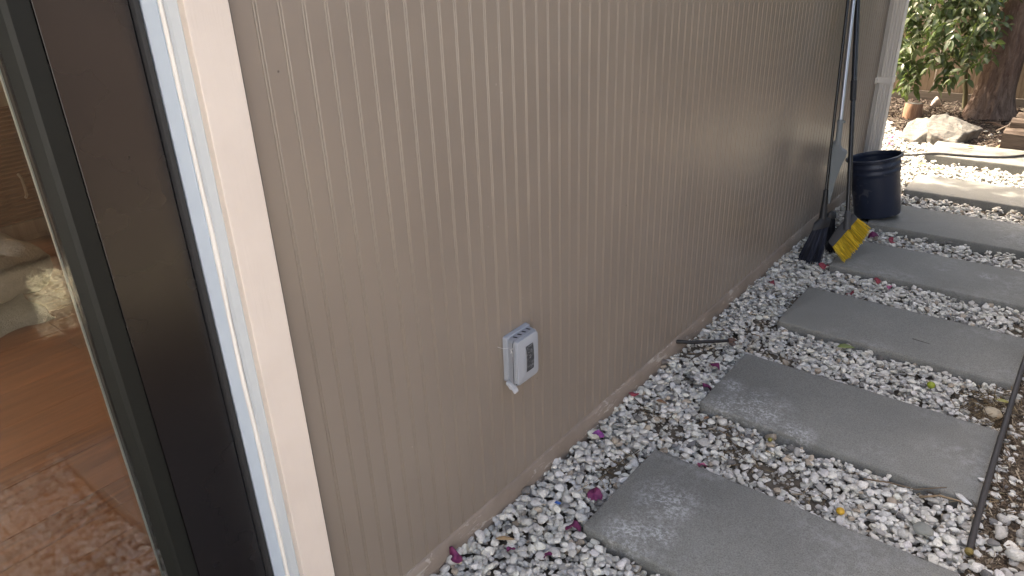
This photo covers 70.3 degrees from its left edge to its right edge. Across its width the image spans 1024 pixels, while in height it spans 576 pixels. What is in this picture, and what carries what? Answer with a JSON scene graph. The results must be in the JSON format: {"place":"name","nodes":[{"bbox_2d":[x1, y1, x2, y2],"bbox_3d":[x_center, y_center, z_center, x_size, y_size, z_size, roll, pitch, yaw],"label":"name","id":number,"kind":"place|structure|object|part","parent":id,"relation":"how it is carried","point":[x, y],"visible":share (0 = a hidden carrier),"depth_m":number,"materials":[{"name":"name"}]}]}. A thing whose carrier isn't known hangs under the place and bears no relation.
{"place":"outdoors","nodes":[
{"label":"outdoors","id":0,"kind":"place"},
{"bbox_2d":[0,234,160,575],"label":"interior floor","id":1,"kind":"structure","parent":0,"point":[69,505],"depth_m":2.44,"materials":[{"name":"brown wood"}]},
{"bbox_2d":[0,80,49,240],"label":"wooden cabinet","id":2,"kind":"object","parent":1,"relation":"on","point":[22,217],"visible":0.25,"depth_m":4.22,"materials":[{"name":"brown wood"}]},
{"bbox_3d":[-2.920,-0.659,4.094,0.066,0.820,0.565,17,31,35],"label":"cabinet door","id":3,"kind":"part","parent":2,"relation":"part of","materials":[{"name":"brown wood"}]},
{"bbox_2d":[0,293,55,337],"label":"rug","id":4,"kind":"object","parent":1,"relation":"on","point":[19,311],"visible":0.76,"depth_m":3.44,"materials":[{"name":"beige fabric"}]},
{"bbox_2d":[0,232,53,304],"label":"pet bed","id":5,"kind":"object","parent":4,"relation":"on","point":[26,267],"visible":1,"depth_m":3.49,"materials":[{"name":"beige fabric"}]},
{"bbox_2d":[430,74,1023,575],"bbox_3d":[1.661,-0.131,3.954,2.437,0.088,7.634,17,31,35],"label":"gravel","id":6,"kind":"structure","parent":0,"point":[620,428],"depth_m":2.61,"materials":[{"name":"white gravel"}]},
{"bbox_2d":[449,546,462,562],"bbox_3d":[-0.166,0.773,2.104,0.032,0.026,0.060,-36,46,-11],"label":"petal","id":7,"kind":"object","parent":6,"relation":"on","point":[456,556],"visible":1,"depth_m":2.10,"materials":[{"name":"purple plant"}]},
{"bbox_2d":[495,536,515,539],"bbox_3d":[-0.020,0.745,2.163,0.061,0.008,0.014,0,25,4],"label":"fallen leaf","id":8,"kind":"object","parent":6,"relation":"on","point":[504,538],"visible":1,"depth_m":2.16,"materials":[{"name":"brown plant"}]},
{"bbox_2d":[521,486,530,493],"bbox_3d":[0.048,0.659,2.373,0.027,0.017,0.038,17,31,35],"label":"stone","id":9,"kind":"object","parent":6,"relation":"on","point":[526,490],"visible":1,"depth_m":2.37,"materials":[{"name":"white stone"}]},
{"bbox_2d":[565,520,580,530],"bbox_3d":[0.183,0.724,2.203,0.047,0.029,0.048,-6,2,26],"label":"petal","id":10,"kind":"object","parent":6,"relation":"on","point":[575,524],"visible":1,"depth_m":2.21,"materials":[{"name":"purple plant"}]},
{"bbox_2d":[587,487,602,500],"bbox_3d":[0.266,0.660,2.334,0.050,0.029,0.049,-2,48,16],"label":"petal","id":11,"kind":"object","parent":6,"relation":"on","point":[595,493],"visible":1,"depth_m":2.33,"materials":[{"name":"purple plant"}]},
{"bbox_2d":[592,430,603,437],"bbox_3d":[0.312,0.527,2.610,0.046,0.022,0.035,29,35,-5],"label":"petal","id":12,"kind":"object","parent":6,"relation":"on","point":[599,433],"visible":1,"depth_m":2.61,"materials":[{"name":"purple plant"}]},
{"bbox_2d":[604,449,639,469],"bbox_3d":[0.380,0.593,2.498,0.168,0.015,0.017,-18,29,-30],"label":"twig","id":13,"kind":"object","parent":6,"relation":"on","point":[620,462],"visible":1,"depth_m":2.49,"materials":[{"name":"brown wood"}]},
{"bbox_2d":[629,392,638,396],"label":"petal","id":14,"kind":"object","parent":6,"relation":"on","point":[633,394],"visible":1,"depth_m":2.83,"materials":[{"name":"plant"}]},
{"bbox_2d":[634,415,641,421],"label":"stone","id":15,"kind":"object","parent":6,"relation":"on","point":[637,418],"visible":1,"depth_m":2.67,"materials":[{"name":"white stone"}]},
{"bbox_2d":[661,359,668,364],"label":"stone","id":16,"kind":"object","parent":6,"relation":"on","point":[664,362],"visible":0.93,"depth_m":3.03,"materials":[{"name":"white stone"}]},
{"bbox_2d":[676,338,736,343],"bbox_3d":[0.837,0.229,3.151,0.289,0.043,0.022,-5,26,-7],"label":"garden stake","id":17,"kind":"object","parent":6,"relation":"on","point":[729,340],"visible":0.99,"depth_m":3.15,"materials":[{"name":"black plastic"}]},
{"bbox_2d":[703,383,710,390],"bbox_3d":[0.776,0.391,2.898,0.032,0.020,0.047,-5,31,-42],"label":"petal","id":18,"kind":"object","parent":6,"relation":"on","point":[706,385],"visible":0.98,"depth_m":2.90,"materials":[{"name":"purple plant"}]},
{"bbox_2d":[710,363,719,369],"bbox_3d":[0.842,0.321,3.012,0.044,0.024,0.039,18,27,16],"label":"petal","id":19,"kind":"object","parent":6,"relation":"on","point":[717,365],"visible":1,"depth_m":3.01,"materials":[{"name":"purple plant"}]},
{"bbox_2d":[766,294,775,299],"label":"stone","id":20,"kind":"object","parent":6,"relation":"on","point":[770,296],"visible":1,"depth_m":3.57,"materials":[{"name":"white stone"}]},
{"bbox_2d":[583,450,958,575],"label":"stepping slab","id":21,"kind":"structure","parent":6,"relation":"on","point":[660,513],"depth_m":2.15,"materials":[{"name":"grey concrete"}]},
{"bbox_2d":[577,293,1023,523],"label":"plant debris","id":22,"kind":"object","parent":6,"relation":"on","point":[991,404],"visible":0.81,"depth_m":2.66,"materials":[{"name":"plant"}]},
{"bbox_2d":[798,0,849,264],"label":"black broom","id":23,"kind":"object","parent":6,"relation":"on","point":[819,237],"visible":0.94,"depth_m":3.95,"materials":[{"name":"black plastic"}]},
{"bbox_2d":[819,262,828,269],"bbox_3d":[1.658,-0.120,3.864,0.051,0.030,0.045,1,25,6],"label":"petal","id":24,"kind":"object","parent":6,"relation":"on","point":[822,265],"visible":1,"depth_m":3.86,"materials":[{"name":"pink plant"}]},
{"bbox_2d":[836,507,844,514],"bbox_3d":[1.002,0.680,2.218,0.025,0.023,0.025,17,31,35],"label":"fruit","id":25,"kind":"object","parent":6,"relation":"on","point":[840,510],"visible":1,"depth_m":2.21,"materials":[{"name":"yellow food"}]},
{"bbox_2d":[828,0,855,203],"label":"shovel","id":26,"kind":"object","parent":6,"relation":"on","point":[838,154],"visible":1,"depth_m":3.81,"materials":[{"name":"silver metal"}]},
{"bbox_2d":[837,344,853,347],"bbox_3d":[1.432,0.251,3.116,0.076,0.013,0.029,2,26,9],"label":"fallen leaf","id":27,"kind":"object","parent":6,"relation":"on","point":[844,346],"visible":1,"depth_m":3.12,"materials":[{"name":"green plant"}]},
{"bbox_2d":[700,354,998,513],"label":"stepping slab","id":28,"kind":"structure","parent":6,"relation":"on","point":[899,441],"depth_m":2.60,"materials":[{"name":"grey concrete"}]},
{"bbox_2d":[868,231,878,237],"bbox_3d":[2.112,-0.307,4.255,0.062,0.035,0.064,-9,19,26],"label":"petal","id":29,"kind":"object","parent":6,"relation":"on","point":[873,234],"visible":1,"depth_m":4.27,"materials":[{"name":"plant"}]},
{"bbox_2d":[777,287,1023,395],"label":"stepping slab","id":30,"kind":"structure","parent":6,"relation":"on","point":[964,352],"depth_m":3.16,"materials":[{"name":"grey concrete"}]},
{"bbox_2d":[863,478,946,489],"bbox_3d":[1.252,0.629,2.326,0.242,0.031,0.012,4,26,13],"label":"twig","id":31,"kind":"object","parent":6,"relation":"on","point":[900,485],"visible":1,"depth_m":2.33,"materials":[{"name":"brown wood"}]},
{"bbox_2d":[900,117,928,144],"bbox_3d":[3.510,-1.352,6.289,0.239,0.182,0.436,17,31,35],"label":"boulder","id":32,"kind":"object","parent":6,"relation":"on","point":[914,130],"visible":0.69,"depth_m":6.24,"materials":[{"name":"white stone"}]},
{"bbox_2d":[912,521,933,535],"bbox_3d":[1.211,0.710,2.141,0.057,0.030,0.048,7,27,18],"label":"stone","id":33,"kind":"object","parent":6,"relation":"on","point":[922,528],"visible":1,"depth_m":2.13,"materials":[{"name":"white stone"}]},
{"bbox_2d":[828,241,1023,314],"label":"stepping slab","id":34,"kind":"structure","parent":6,"relation":"on","point":[966,282],"depth_m":3.73,"materials":[{"name":"grey concrete"}]},
{"bbox_2d":[828,0,870,261],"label":"yellow broom","id":35,"kind":"object","parent":34,"relation":"on","point":[849,234],"visible":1,"depth_m":3.85,"materials":[{"name":"black enamel"},{"name":"charcoal plastic"},{"name":"yellow plastic"}]},
{"bbox_2d":[927,381,934,388],"bbox_3d":[1.639,0.379,2.846,0.030,0.028,0.030,17,31,35],"label":"fruit","id":36,"kind":"object","parent":6,"relation":"on","point":[930,384],"visible":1,"depth_m":2.84,"materials":[{"name":"green food"}]},
{"bbox_2d":[930,96,941,106],"bbox_3d":[4.274,-1.862,7.340,0.086,0.141,0.090,-6,26,-9],"label":"rock","id":37,"kind":"object","parent":6,"relation":"on","point":[936,101],"visible":0.8,"depth_m":7.30,"materials":[{"name":"white stone"}]},
{"bbox_2d":[919,495,968,504],"bbox_3d":[1.351,0.658,2.266,0.145,0.020,0.013,6,27,17],"label":"twig","id":38,"kind":"object","parent":6,"relation":"on","point":[927,496],"visible":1,"depth_m":2.27,"materials":[{"name":"brown wood"}]},
{"bbox_2d":[867,205,1023,260],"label":"stepping slab","id":39,"kind":"structure","parent":6,"relation":"on","point":[981,236],"depth_m":4.26,"materials":[{"name":"grey concrete"}]},
{"bbox_2d":[845,150,903,218],"bbox_3d":[2.224,-0.640,4.479,0.358,0.414,0.320,17,31,35],"label":"bucket","id":40,"kind":"object","parent":39,"relation":"on","point":[876,185],"visible":0.91,"depth_m":4.38,"materials":[{"name":"black plastic"}]},
{"bbox_2d":[887,97,1023,147],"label":"mulch","id":41,"kind":"object","parent":6,"relation":"on","point":[929,108],"visible":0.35,"depth_m":6.98,"materials":[{"name":"brown wood"}]},
{"bbox_2d":[902,102,922,119],"bbox_3d":[3.837,-1.687,6.976,0.170,0.176,0.168,17,31,35],"label":"wood stump","id":42,"kind":"object","parent":41,"relation":"on","point":[912,110],"visible":0.84,"depth_m":6.92,"materials":[{"name":"brown wood"}]},
{"bbox_2d":[926,114,982,144],"bbox_3d":[3.716,-1.333,6.184,0.521,0.227,0.329,-20,31,-33],"label":"boulder","id":43,"kind":"object","parent":41,"relation":"on","point":[946,128],"visible":0.84,"depth_m":6.11,"materials":[{"name":"beige stone"}]},
{"bbox_2d":[955,492,971,505],"bbox_3d":[1.397,0.656,2.254,0.020,0.016,0.059,-9,26,-15],"label":"stone","id":44,"kind":"object","parent":6,"relation":"on","point":[960,497],"visible":1,"depth_m":2.25,"materials":[{"name":"white stone"}]},
{"bbox_2d":[903,174,1023,216],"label":"stepping slab","id":45,"kind":"structure","parent":6,"relation":"on","point":[987,196],"depth_m":4.84,"materials":[{"name":"grey concrete"}]},
{"bbox_2d":[923,141,1023,174],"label":"stepping slab","id":46,"kind":"structure","parent":6,"relation":"on","point":[1014,166],"depth_m":5.58,"materials":[{"name":"grey concrete"}]},
{"bbox_2d":[903,152,1023,157],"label":"thin hose","id":47,"kind":"object","parent":46,"relation":"on","point":[963,155],"visible":0.62,"depth_m":5.54,"materials":[{"name":"grey"}]},
{"bbox_2d":[982,406,1002,419],"bbox_3d":[1.767,0.469,2.679,0.064,0.050,0.057,-8,26,-11],"label":"stone","id":48,"kind":"object","parent":6,"relation":"on","point":[997,413],"visible":0.76,"depth_m":2.66,"materials":[{"name":"white stone"}]},
{"bbox_2d":[964,356,1023,555],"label":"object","id":49,"kind":"object","parent":6,"relation":"on","point":[970,545],"visible":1,"depth_m":2.34,"materials":[{"name":"grey"}]},
{"bbox_2d":[994,525,1006,539],"bbox_3d":[1.428,0.718,2.125,0.031,0.031,0.042,11,28,26],"label":"stone","id":50,"kind":"object","parent":6,"relation":"on","point":[1000,532],"visible":1,"depth_m":2.12,"materials":[{"name":"white stone"}]},
{"bbox_2d":[999,112,1023,150],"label":"timber pile","id":51,"kind":"object","parent":6,"relation":"on","point":[1013,136],"visible":0.85,"depth_m":5.77,"materials":[{"name":"brown wood"}]},
{"bbox_2d":[961,374,1023,575],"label":"dry grass","id":52,"kind":"structure","parent":0,"point":[1016,470],"depth_m":2.29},
{"bbox_2d":[1004,548,1023,561],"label":"stone","id":53,"kind":"object","parent":52,"relation":"on","point":[1015,554],"visible":1,"depth_m":2.03,"materials":[{"name":"white stone"}]},
{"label":"far ground","id":54,"kind":"structure","parent":0,"visible":0},
{"bbox_2d":[0,0,893,575],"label":"house","id":55,"kind":"structure","parent":54,"relation":"on","point":[318,260],"depth_m":1.68,"materials":[{"name":"beige wood"}]},
{"bbox_2d":[0,0,273,575],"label":"glass door","id":56,"kind":"structure","parent":55,"relation":"in","point":[78,78],"depth_m":1.28,"materials":[{"name":"black metal"}]},
{"bbox_2d":[503,323,537,393],"bbox_3d":[0.031,0.207,2.141,0.063,0.172,0.126,17,31,35],"label":"outlet cover","id":57,"kind":"object","parent":55,"relation":"attached to","point":[520,366],"visible":1,"depth_m":2.11,"materials":[{"name":"grey plastic"}]},
{"bbox_2d":[524,340,534,373],"bbox_3d":[0.051,0.201,2.117,0.006,0.093,0.043,17,31,35],"label":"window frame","id":58,"kind":"structure","parent":57,"relation":"in","point":[533,340],"depth_m":2.11,"materials":[{"name":"grey plastic"}]},
{"bbox_2d":[526,342,533,371],"bbox_3d":[0.053,0.202,2.116,0.003,0.085,0.035,17,31,35],"label":"window","id":59,"kind":"structure","parent":57,"relation":"in","point":[530,348],"depth_m":2.11,"materials":[{"name":"grey plastic"}]},
{"bbox_2d":[867,0,908,151],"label":"downspout","id":60,"kind":"object","parent":55,"relation":"attached to","point":[886,80],"visible":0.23,"depth_m":4.75,"materials":[{"name":"grey paint"}]},
{"bbox_2d":[892,0,1022,108],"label":"leafy shrub","id":61,"kind":"object","parent":54,"relation":"in","point":[974,29],"visible":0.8,"depth_m":6.49,"materials":[{"name":"green plant"}]},
{"bbox_2d":[891,0,1023,107],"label":"back fence","id":62,"kind":"object","parent":54,"relation":"on","point":[954,96],"visible":0.05,"depth_m":7.45,"materials":[{"name":"brown wood"}]},
{"bbox_2d":[961,0,1023,120],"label":"tree","id":63,"kind":"object","parent":54,"relation":"on","point":[993,96],"visible":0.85,"depth_m":6.66,"materials":[{"name":"brown plant"}]}
]}

